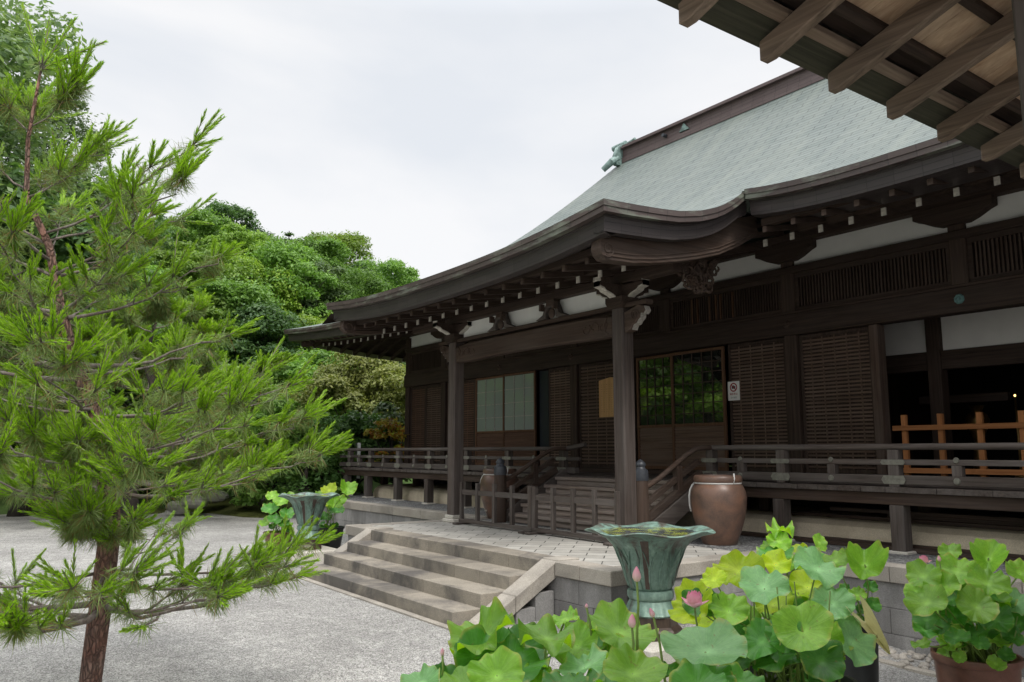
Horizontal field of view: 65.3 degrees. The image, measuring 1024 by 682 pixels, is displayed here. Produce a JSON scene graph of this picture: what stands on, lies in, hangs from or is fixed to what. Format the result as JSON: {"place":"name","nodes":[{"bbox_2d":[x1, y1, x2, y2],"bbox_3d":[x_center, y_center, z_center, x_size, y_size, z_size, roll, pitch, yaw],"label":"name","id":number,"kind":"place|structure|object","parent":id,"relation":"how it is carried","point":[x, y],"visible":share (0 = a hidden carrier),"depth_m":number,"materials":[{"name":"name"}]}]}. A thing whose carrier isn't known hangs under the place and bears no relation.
{"place":"outdoors","nodes":[
{"label":"outdoors","id":0,"kind":"place"},
{"bbox_2d":[0,362,411,514],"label":"wooded hillside","id":1,"kind":"structure","parent":0,"point":[3,510],"depth_m":25.22,"materials":[{"name":"green plant"}]},
{"bbox_2d":[2,75,126,214],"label":"broadleaf tree","id":2,"kind":"object","parent":1,"relation":"on","point":[80,125],"visible":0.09,"depth_m":44.39,"materials":[{"name":"green plant"}]},
{"bbox_2d":[8,321,123,447],"bbox_3d":[-15.975,1.665,26.048,6.116,6.412,5.852,3,-8,-21],"label":"broadleaf tree","id":3,"kind":"object","parent":1,"relation":"on","point":[112,393],"depth_m":25.59,"materials":[{"name":"green plant"}]},
{"bbox_2d":[0,0,139,285],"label":"broadleaf tree","id":4,"kind":"object","parent":1,"relation":"on","point":[16,49],"visible":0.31,"depth_m":27.82,"materials":[{"name":"green plant"}]},
{"bbox_2d":[0,154,152,398],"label":"broadleaf tree","id":5,"kind":"object","parent":1,"relation":"on","point":[63,254],"visible":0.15,"depth_m":25.18,"materials":[{"name":"green plant"}]},
{"bbox_2d":[12,250,149,321],"bbox_3d":[-18.342,-0.632,31.084,8.382,8.427,8.320,-2,-8,14],"label":"broadleaf tree","id":6,"kind":"object","parent":1,"relation":"on","point":[120,293],"depth_m":31.45,"materials":[{"name":"green plant"}]},
{"bbox_2d":[55,294,163,410],"bbox_3d":[-15.311,1.232,29.257,5.671,6.784,5.569,-3,-8,19],"label":"broadleaf tree","id":7,"kind":"object","parent":1,"relation":"on","point":[115,392],"visible":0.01,"depth_m":28.40,"materials":[{"name":"green plant"}]},
{"bbox_2d":[50,182,175,250],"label":"broadleaf tree","id":8,"kind":"object","parent":1,"relation":"on","point":[160,216],"visible":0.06,"depth_m":47.29,"materials":[{"name":"green plant"}]},
{"bbox_2d":[116,230,162,271],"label":"broadleaf tree","id":9,"kind":"object","parent":1,"relation":"on","point":[141,254],"depth_m":40.74,"materials":[{"name":"green plant"}]},
{"bbox_2d":[113,261,182,326],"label":"broadleaf tree","id":10,"kind":"object","parent":1,"relation":"on","point":[154,267],"visible":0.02,"depth_m":37.58,"materials":[{"name":"green plant"}]},
{"bbox_2d":[125,218,177,268],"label":"broadleaf tree","id":11,"kind":"object","parent":1,"relation":"on","point":[167,242],"visible":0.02,"depth_m":48.38,"materials":[{"name":"green plant"}]},
{"bbox_2d":[109,320,230,463],"bbox_3d":[-12.973,2.041,29.144,5.946,5.948,5.690,-7,-11,41],"label":"broadleaf tree","id":12,"kind":"object","parent":1,"relation":"on","point":[130,392],"visible":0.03,"depth_m":28.17,"materials":[{"name":"green plant"}]},
{"bbox_2d":[139,239,206,297],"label":"broadleaf tree","id":13,"kind":"object","parent":1,"relation":"on","point":[158,254],"visible":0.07,"depth_m":45.68,"materials":[{"name":"green plant"}]},
{"bbox_2d":[155,216,197,250],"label":"broadleaf tree","id":14,"kind":"object","parent":1,"relation":"on","point":[162,220],"visible":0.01,"depth_m":61.14,"materials":[{"name":"green plant"}]},
{"bbox_2d":[133,369,253,427],"bbox_3d":[-11.088,3.018,28.771,5.318,4.433,4.905,7,-11,-42],"label":"broadleaf tree","id":15,"kind":"object","parent":1,"relation":"on","point":[151,397],"depth_m":27.58,"materials":[{"name":"green plant"}]},
{"bbox_2d":[152,293,244,363],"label":"broadleaf tree","id":16,"kind":"object","parent":1,"relation":"on","point":[213,310],"visible":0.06,"depth_m":37.04,"materials":[{"name":"green plant"}]},
{"bbox_2d":[166,206,235,250],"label":"broadleaf tree","id":17,"kind":"object","parent":1,"relation":"on","point":[201,215],"visible":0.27,"depth_m":56.34,"materials":[{"name":"green plant"}]},
{"bbox_2d":[157,247,266,300],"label":"broadleaf tree","id":18,"kind":"object","parent":1,"relation":"on","point":[190,264],"visible":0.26,"depth_m":44.54,"materials":[{"name":"green plant"}]},
{"bbox_2d":[194,198,260,233],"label":"broadleaf tree","id":19,"kind":"object","parent":1,"relation":"on","point":[236,212],"visible":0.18,"depth_m":66.79,"materials":[{"name":"green plant"}]},
{"bbox_2d":[181,273,289,361],"bbox_3d":[-13.751,-0.072,39.028,6.096,6.674,6.371,-8,-11,44],"label":"broadleaf tree","id":20,"kind":"object","parent":1,"relation":"on","point":[241,293],"visible":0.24,"depth_m":38.44,"materials":[{"name":"green plant"}]},
{"bbox_2d":[197,222,274,279],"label":"broadleaf tree","id":21,"kind":"object","parent":1,"relation":"on","point":[238,233],"visible":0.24,"depth_m":54.71,"materials":[{"name":"green plant"}]},
{"bbox_2d":[192,254,305,316],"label":"broadleaf tree","id":22,"kind":"object","parent":1,"relation":"on","point":[288,297],"visible":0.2,"depth_m":46.32,"materials":[{"name":"green plant"}]},
{"bbox_2d":[197,363,300,426],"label":"broadleaf tree","id":23,"kind":"object","parent":1,"relation":"on","point":[278,379],"visible":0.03,"depth_m":29.81,"materials":[{"name":"green plant"}]},
{"bbox_2d":[227,221,273,241],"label":"broadleaf tree","id":24,"kind":"object","parent":1,"relation":"on","point":[255,229],"visible":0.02,"depth_m":68.72,"materials":[{"name":"green plant"}]},
{"bbox_2d":[217,302,317,365],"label":"broadleaf tree","id":25,"kind":"object","parent":1,"relation":"on","point":[274,318],"visible":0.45,"depth_m":37.35,"materials":[{"name":"green plant"}]},
{"bbox_2d":[240,233,321,300],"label":"broadleaf tree","id":26,"kind":"object","parent":1,"relation":"on","point":[299,241],"visible":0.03,"depth_m":57.94,"materials":[{"name":"green plant"}]},
{"bbox_2d":[283,231,293,241],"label":"conifer tree","id":27,"kind":"object","parent":1,"relation":"on","point":[289,234],"visible":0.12,"depth_m":72.94,"materials":[{"name":"green plant"}]},
{"bbox_2d":[237,356,342,438],"bbox_3d":[-8.566,2.924,30.201,5.097,4.950,4.877,4,-9,-28],"label":"broadleaf tree","id":28,"kind":"object","parent":1,"relation":"on","point":[292,367],"visible":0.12,"depth_m":29.72,"materials":[{"name":"green plant"}]},
{"bbox_2d":[245,231,337,319],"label":"broadleaf tree","id":29,"kind":"object","parent":1,"relation":"on","point":[292,257],"visible":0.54,"depth_m":47.50,"materials":[{"name":"green plant"}]},
{"bbox_2d":[255,311,329,354],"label":"broadleaf tree","id":30,"kind":"object","parent":1,"relation":"on","point":[311,321],"visible":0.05,"depth_m":40.04,"materials":[{"name":"green plant"}]},
{"bbox_2d":[275,346,350,429],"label":"broadleaf tree","id":31,"kind":"object","parent":1,"relation":"on","point":[320,357],"visible":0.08,"depth_m":31.56,"materials":[{"name":"green plant"}]},
{"bbox_2d":[283,258,353,318],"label":"broadleaf tree","id":32,"kind":"object","parent":1,"relation":"on","point":[323,265],"visible":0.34,"depth_m":49.33,"materials":[{"name":"green plant"}]},
{"bbox_2d":[308,312,332,321],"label":"broadleaf tree","id":33,"kind":"object","parent":1,"relation":"on","point":[329,313],"visible":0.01,"depth_m":44.46,"materials":[{"name":"green plant"}]},
{"bbox_2d":[291,234,357,271],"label":"broadleaf tree","id":34,"kind":"object","parent":1,"relation":"on","point":[334,253],"visible":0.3,"depth_m":58.94,"materials":[{"name":"green plant"}]},
{"bbox_2d":[300,230,377,270],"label":"broadleaf tree","id":35,"kind":"object","parent":1,"relation":"on","point":[356,241],"visible":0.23,"depth_m":69.71,"materials":[{"name":"green plant"}]},
{"bbox_2d":[328,364,357,417],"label":"broadleaf tree","id":36,"kind":"object","parent":1,"relation":"on","point":[338,406],"depth_m":30.31,"materials":[{"name":"green plant"}]},
{"bbox_2d":[310,264,393,317],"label":"broadleaf tree","id":37,"kind":"object","parent":1,"relation":"on","point":[373,284],"visible":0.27,"depth_m":51.19,"materials":[{"name":"green plant"}]},
{"bbox_2d":[344,261,376,276],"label":"broadleaf tree","id":38,"kind":"object","parent":1,"relation":"on","point":[361,265],"visible":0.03,"depth_m":60.94,"materials":[{"name":"green plant"}]},
{"bbox_2d":[350,256,419,290],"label":"broadleaf tree","id":39,"kind":"object","parent":1,"relation":"on","point":[401,275],"visible":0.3,"depth_m":61.12,"materials":[{"name":"green plant"}]},
{"bbox_2d":[0,0,799,279],"label":"sky","id":40,"kind":"structure","parent":0,"point":[441,133],"materials":[{"name":"white"}]},
{"bbox_2d":[0,510,1023,681],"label":"gravel ground","id":41,"kind":"structure","parent":0,"point":[310,632],"depth_m":7.65,"materials":[{"name":"grey gravel"}]},
{"bbox_2d":[8,414,114,496],"bbox_3d":[-14.695,3.582,25.649,4.489,4.080,3.485,1,-8,-4],"label":"evergreen shrub","id":42,"kind":"object","parent":41,"relation":"on","point":[12,445],"visible":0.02,"depth_m":24.91,"materials":[{"name":"green plant"}]},
{"bbox_2d":[0,256,196,516],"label":"garden pine","id":43,"kind":"object","parent":41,"relation":"on","point":[11,512],"visible":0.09,"depth_m":22.32,"materials":[{"name":"green plant"}]},
{"bbox_2d":[34,505,165,515],"bbox_3d":[-12.921,5.110,24.757,3.961,0.223,6.754,6,-10,-35],"label":"moss bed","id":44,"kind":"object","parent":41,"relation":"on","point":[159,510],"visible":0.02,"depth_m":23.24,"materials":[{"name":"green plant"}]},
{"bbox_2d":[123,408,189,493],"bbox_3d":[-11.770,3.965,26.296,2.890,3.482,3.302,6,-10,-35],"label":"evergreen shrub","id":45,"kind":"object","parent":41,"relation":"on","point":[159,478],"visible":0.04,"depth_m":25.81,"materials":[{"name":"green plant"}]},
{"bbox_2d":[0,274,330,520],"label":"garden pine","id":46,"kind":"object","parent":41,"relation":"on","point":[163,307],"visible":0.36,"depth_m":20.73,"materials":[{"name":"green plant"}]},
{"bbox_2d":[165,501,188,514],"bbox_3d":[-9.307,4.646,22.311,0.672,0.382,0.717,6,-10,-35],"label":"garden rock","id":47,"kind":"object","parent":41,"relation":"on","point":[180,510],"visible":0.63,"depth_m":22.04,"materials":[{"name":"grey stone"}]},
{"bbox_2d":[0,1,354,681],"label":"young pine","id":48,"kind":"object","parent":41,"relation":"on","point":[76,517],"visible":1,"depth_m":5.39,"materials":[{"name":"green plant"}]},
{"bbox_2d":[160,404,238,494],"bbox_3d":[-10.498,3.802,26.635,3.398,3.860,3.552,6,-10,-35],"label":"evergreen shrub","id":49,"kind":"object","parent":41,"relation":"on","point":[229,492],"visible":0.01,"depth_m":25.43,"materials":[{"name":"green plant"}]},
{"bbox_2d":[190,410,287,501],"bbox_3d":[-8.500,3.770,24.718,3.066,3.345,3.128,6,-10,-35],"label":"evergreen shrub","id":50,"kind":"object","parent":41,"relation":"on","point":[212,455],"visible":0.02,"depth_m":24.29,"materials":[{"name":"green plant"}]},
{"bbox_2d":[188,498,291,517],"bbox_3d":[-8.498,5.152,25.282,4.697,0.282,8.838,6,-10,-35],"label":"moss bed","id":51,"kind":"object","parent":41,"relation":"on","point":[225,507],"visible":0.2,"depth_m":23.03,"materials":[{"name":"green plant"}]},
{"bbox_2d":[181,495,208,508],"bbox_3d":[-8.922,4.524,22.501,0.761,0.343,1.381,2,-8,-15],"label":"garden rock","id":52,"kind":"object","parent":51,"relation":"on","point":[196,505],"visible":0.55,"depth_m":22.00,"materials":[{"name":"grey stone"}]},
{"bbox_2d":[202,490,228,503],"bbox_3d":[-8.665,4.558,23.395,0.713,0.383,0.834,6,-10,-35],"label":"garden rock","id":53,"kind":"object","parent":51,"relation":"on","point":[218,498],"visible":0.56,"depth_m":23.11,"materials":[{"name":"grey stone"}]},
{"bbox_2d":[243,492,265,504],"bbox_3d":[-7.723,4.688,23.983,0.753,0.550,1.145,6,-10,-35],"label":"garden rock","id":54,"kind":"object","parent":51,"relation":"on","point":[261,502],"visible":0.05,"depth_m":23.60,"materials":[{"name":"grey stone"}]},
{"bbox_2d":[229,397,309,510],"bbox_3d":[-6.790,3.366,23.026,2.234,3.718,2.576,0,-8,0],"label":"evergreen shrub","id":55,"kind":"object","parent":41,"relation":"on","point":[248,499],"visible":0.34,"depth_m":22.45,"materials":[{"name":"green plant"}]},
{"bbox_2d":[263,530,291,547],"bbox_3d":[-4.205,3.596,14.383,0.541,0.330,0.541,6,-10,-35],"label":"plant pot","id":56,"kind":"object","parent":41,"relation":"on","point":[268,536],"visible":0.25,"depth_m":14.20,"materials":[{"name":"ceramic"}]},
{"bbox_2d":[258,490,294,532],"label":"lotus plant","id":57,"kind":"object","parent":56,"relation":"on","point":[271,508],"visible":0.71,"depth_m":14.37,"materials":[{"name":"green plant"}]},
{"bbox_2d":[276,545,335,561],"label":"plinth slab","id":58,"kind":"structure","parent":41,"relation":"on","point":[325,549],"depth_m":13.12,"materials":[{"name":"stone"}]},
{"bbox_2d":[278,492,339,549],"bbox_3d":[-3.439,3.038,13.505,0.982,0.913,0.982,0,-8,1],"label":"bronze urn","id":59,"kind":"object","parent":58,"relation":"on","point":[306,506],"visible":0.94,"depth_m":13.33,"materials":[{"name":"metal"}]},
{"bbox_2d":[265,406,355,505],"bbox_3d":[-5.778,3.442,22.423,2.727,3.330,2.548,6,-10,-35],"label":"evergreen shrub","id":60,"kind":"object","parent":41,"relation":"on","point":[305,483],"visible":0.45,"depth_m":22.08,"materials":[{"name":"green plant"}]},
{"bbox_2d":[318,525,344,548],"bbox_3d":[-3.267,3.532,14.276,0.541,0.427,0.541,6,-10,-35],"label":"plant pot","id":61,"kind":"object","parent":41,"relation":"on","point":[336,543],"visible":0.35,"depth_m":14.11,"materials":[{"name":"black plastic"}]},
{"bbox_2d":[315,479,357,527],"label":"lotus plant","id":62,"kind":"object","parent":61,"relation":"on","point":[334,505],"visible":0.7,"depth_m":14.19,"materials":[{"name":"green plant"}]},
{"bbox_2d":[296,439,367,492],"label":"evergreen shrub","id":63,"kind":"object","parent":41,"relation":"on","point":[359,486],"visible":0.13,"depth_m":22.79,"materials":[{"name":"green plant"}]},
{"bbox_2d":[290,351,403,493],"bbox_3d":[-5.380,3.018,27.846,4.592,6.183,4.988,6,-10,-35],"label":"clipped dome tree","id":64,"kind":"object","parent":41,"relation":"on","point":[336,381],"visible":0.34,"depth_m":27.12,"materials":[{"name":"green plant"}]},
{"bbox_2d":[327,409,395,492],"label":"camellia tree","id":65,"kind":"object","parent":41,"relation":"on","point":[357,423],"visible":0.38,"depth_m":23.36,"materials":[{"name":"green plant"}]},
{"bbox_2d":[345,360,405,458],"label":"clipped dome tree","id":66,"kind":"object","parent":41,"relation":"on","point":[396,395],"visible":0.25,"depth_m":26.63,"materials":[{"name":"green plant"}]},
{"bbox_2d":[359,401,411,482],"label":"camellia tree","id":67,"kind":"object","parent":41,"relation":"on","point":[382,406],"visible":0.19,"depth_m":24.80,"materials":[{"name":"green plant"}]},
{"bbox_2d":[363,417,409,483],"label":"maple shrub","id":68,"kind":"object","parent":41,"relation":"on","point":[392,427],"visible":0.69,"depth_m":22.88,"materials":[{"name":"orange plant"}]},
{"bbox_2d":[294,500,487,525],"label":"retaining wall","id":69,"kind":"structure","parent":41,"relation":"on","point":[356,512],"depth_m":17.55,"materials":[{"name":"stone"}]},
{"bbox_2d":[301,517,768,629],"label":"stone platform","id":70,"kind":"structure","parent":41,"relation":"on","point":[439,573],"depth_m":9.26,"materials":[{"name":"stone"}]},
{"bbox_2d":[452,482,534,533],"bbox_3d":[-0.270,2.552,12.364,0.340,0.677,1.990,6,-10,-35],"label":"fence","id":71,"kind":"object","parent":70,"relation":"on","point":[494,494],"visible":0.95,"depth_m":12.33,"materials":[{"name":"brown wood"}]},
{"bbox_2d":[524,487,620,545],"bbox_3d":[0.835,2.343,10.846,0.340,0.674,1.852,6,-10,-35],"label":"fence","id":72,"kind":"object","parent":70,"relation":"on","point":[573,500],"visible":0.83,"depth_m":10.84,"materials":[{"name":"brown wood"}]},
{"bbox_2d":[643,642,717,681],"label":"plinth slab","id":73,"kind":"structure","parent":41,"relation":"on","point":[651,649],"depth_m":6.78,"materials":[{"name":"stone"}]},
{"bbox_2d":[585,522,715,641],"bbox_3d":[1.272,2.201,7.355,1.156,0.961,1.156,6,-10,-35],"label":"bronze urn","id":74,"kind":"object","parent":73,"relation":"on","point":[653,552],"visible":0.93,"depth_m":7.15,"materials":[{"name":"metal"}]},
{"bbox_2d":[744,663,857,681],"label":"plant pot","id":75,"kind":"object","parent":41,"relation":"on","point":[846,678],"visible":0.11,"depth_m":4.84,"materials":[{"name":"black plastic"}]},
{"bbox_2d":[668,545,876,681],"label":"lotus plant","id":76,"kind":"object","parent":75,"relation":"in","point":[810,630],"visible":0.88,"depth_m":4.63,"materials":[{"name":"green plant"}]},
{"bbox_2d":[844,623,879,681],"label":"plant pot","id":77,"kind":"object","parent":41,"relation":"on","point":[868,673],"visible":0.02,"depth_m":5.75,"materials":[{"name":"black plastic"}]},
{"bbox_2d":[822,540,889,653],"bbox_3d":[2.349,1.721,5.257,0.468,0.679,1.710,-2,-8,15],"label":"lotus plant","id":78,"kind":"object","parent":77,"relation":"in","point":[871,560],"visible":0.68,"depth_m":5.84,"materials":[{"name":"green plant"}]},
{"bbox_2d":[782,553,1023,677],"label":"retaining wall","id":79,"kind":"structure","parent":41,"relation":"on","point":[893,616],"depth_m":8.18,"materials":[{"name":"stone"}]},
{"bbox_2d":[879,658,935,677],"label":"edging stones","id":80,"kind":"object","parent":41,"relation":"on","point":[926,672],"visible":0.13,"depth_m":7.39,"materials":[{"name":"stone"}]},
{"bbox_2d":[879,647,1023,681],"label":"pebbles","id":81,"kind":"object","parent":41,"relation":"on","point":[919,656],"visible":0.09,"depth_m":7.76,"materials":[{"name":"grey gravel"}]},
{"bbox_2d":[930,645,1023,681],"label":"plant pot","id":82,"kind":"object","parent":41,"relation":"on","point":[948,669],"visible":0.63,"depth_m":5.11,"materials":[{"name":"ceramic"}]},
{"bbox_2d":[903,538,1023,670],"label":"lotus plant","id":83,"kind":"object","parent":82,"relation":"on","point":[950,599],"visible":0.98,"depth_m":5.12,"materials":[{"name":"green plant"}]},
{"bbox_3d":[0.139,1.987,3.093,0.624,0.943,0.624,6,-10,-35],"label":"plant pot","id":84,"kind":"object","parent":41,"relation":"on","visible":0},
{"bbox_2d":[400,566,764,681],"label":"lotus plant","id":85,"kind":"object","parent":84,"relation":"in","point":[609,641],"visible":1,"depth_m":3.18,"materials":[{"name":"green plant"}]},
{"bbox_2d":[347,493,1008,575],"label":"terrace gravel","id":86,"kind":"structure","parent":0,"point":[748,543],"depth_m":10.48,"materials":[{"name":"grey gravel"}]},
{"bbox_2d":[334,487,349,498],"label":"fern plant","id":87,"kind":"object","parent":86,"relation":"on","point":[339,491],"visible":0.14,"depth_m":20.52,"materials":[{"name":"green plant"}]},
{"bbox_2d":[480,467,519,518],"bbox_3d":[-0.218,2.721,14.339,0.713,0.906,0.713,6,-10,-35],"label":"water jar","id":88,"kind":"object","parent":86,"relation":"on","point":[487,480],"visible":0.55,"depth_m":14.13,"materials":[{"name":"brown ceramic"}]},
{"bbox_2d":[284,67,1023,561],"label":"temple hall","id":89,"kind":"structure","parent":86,"relation":"on","point":[832,283],"depth_m":12.30,"materials":[{"name":"brown wood"}]},
{"bbox_2d":[355,443,360,477],"bbox_3d":[-4.317,3.343,22.346,0.101,0.980,0.160,6,-10,-35],"label":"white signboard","id":90,"kind":"object","parent":89,"relation":"attached to","point":[357,445],"visible":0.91,"depth_m":22.37},
{"bbox_2d":[475,375,502,464],"bbox_3d":[-0.530,1.932,19.381,0.050,2.130,1.250,6,-10,-35],"label":"sliding window","id":91,"kind":"structure","parent":89,"relation":"in","point":[488,390],"depth_m":19.45,"materials":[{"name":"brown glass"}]},
{"bbox_2d":[502,370,536,465],"bbox_3d":[0.163,1.786,18.328,0.050,2.130,1.255,6,-10,-35],"label":"sliding window","id":92,"kind":"structure","parent":89,"relation":"in","point":[519,389],"depth_m":18.30,"materials":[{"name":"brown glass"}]},
{"bbox_2d":[539,370,548,446],"bbox_3d":[0.722,1.507,17.756,0.030,1.695,0.320,6,-10,-35],"label":"navy door leaf","id":93,"kind":"structure","parent":89,"relation":"in","point":[543,375],"depth_m":17.74,"materials":[{"name":"black wood"}]},
{"bbox_2d":[599,377,613,416],"bbox_3d":[1.973,1.115,15.945,0.032,0.795,0.680,6,-10,-35],"label":"wooden plaque","id":94,"kind":"object","parent":89,"relation":"attached to","point":[606,403],"visible":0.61,"depth_m":16.03,"materials":[{"name":"brown wood"}]},
{"bbox_2d":[636,354,672,468],"bbox_3d":[2.688,1.329,14.961,0.050,2.110,0.930,6,-10,-35],"label":"sliding window","id":95,"kind":"structure","parent":89,"relation":"in","point":[653,373],"depth_m":14.98,"materials":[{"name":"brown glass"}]},
{"bbox_2d":[670,346,728,470],"bbox_3d":[3.275,1.203,14.052,0.050,2.110,1.215,6,-10,-35],"label":"sliding window","id":96,"kind":"structure","parent":89,"relation":"in","point":[698,377],"depth_m":14.05,"materials":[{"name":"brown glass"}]},
{"bbox_2d":[728,381,739,400],"bbox_3d":[3.748,0.843,13.510,0.010,0.320,0.240,6,-10,-35],"label":"notice board","id":97,"kind":"object","parent":89,"relation":"attached to","point":[733,390],"visible":1,"depth_m":13.51,"materials":[{"name":"white paper"}]},
{"bbox_2d":[892,410,1023,477],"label":"doorway barrier","id":98,"kind":"object","parent":89,"relation":"on","point":[980,426],"visible":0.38,"depth_m":10.57,"materials":[{"name":"brown wood"}]},
{"bbox_2d":[688,474,746,545],"bbox_3d":[2.673,2.165,10.334,0.713,0.906,0.713,6,-10,-35],"label":"water jar","id":99,"kind":"object","parent":86,"relation":"on","point":[718,504],"visible":0.88,"depth_m":10.08,"materials":[{"name":"brown ceramic"}]},
{"bbox_2d":[756,517,827,585],"bbox_3d":[2.261,1.783,6.476,0.620,0.669,0.402,1,-8,-7],"label":"lotus plant","id":100,"kind":"object","parent":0,"point":[777,538],"visible":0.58,"depth_m":6.51,"materials":[{"name":"green plant"}]},
{"bbox_2d":[657,0,1023,178],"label":"gate roof","id":101,"kind":"structure","parent":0,"point":[947,70],"depth_m":3.53,"materials":[{"name":"brown wood"}]},
{"bbox_2d":[965,405,989,475],"bbox_3d":[7.994,1.706,13.678,0.380,1.200,0.380,6,-10,-35],"label":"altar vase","id":102,"kind":"object","parent":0,"point":[970,417],"visible":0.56,"depth_m":13.64,"materials":[{"name":"black metal"}]},
{"bbox_2d":[1012,394,1022,477],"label":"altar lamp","id":103,"kind":"object","parent":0,"point":[1018,438],"visible":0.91,"depth_m":13.00,"materials":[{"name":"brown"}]}
]}

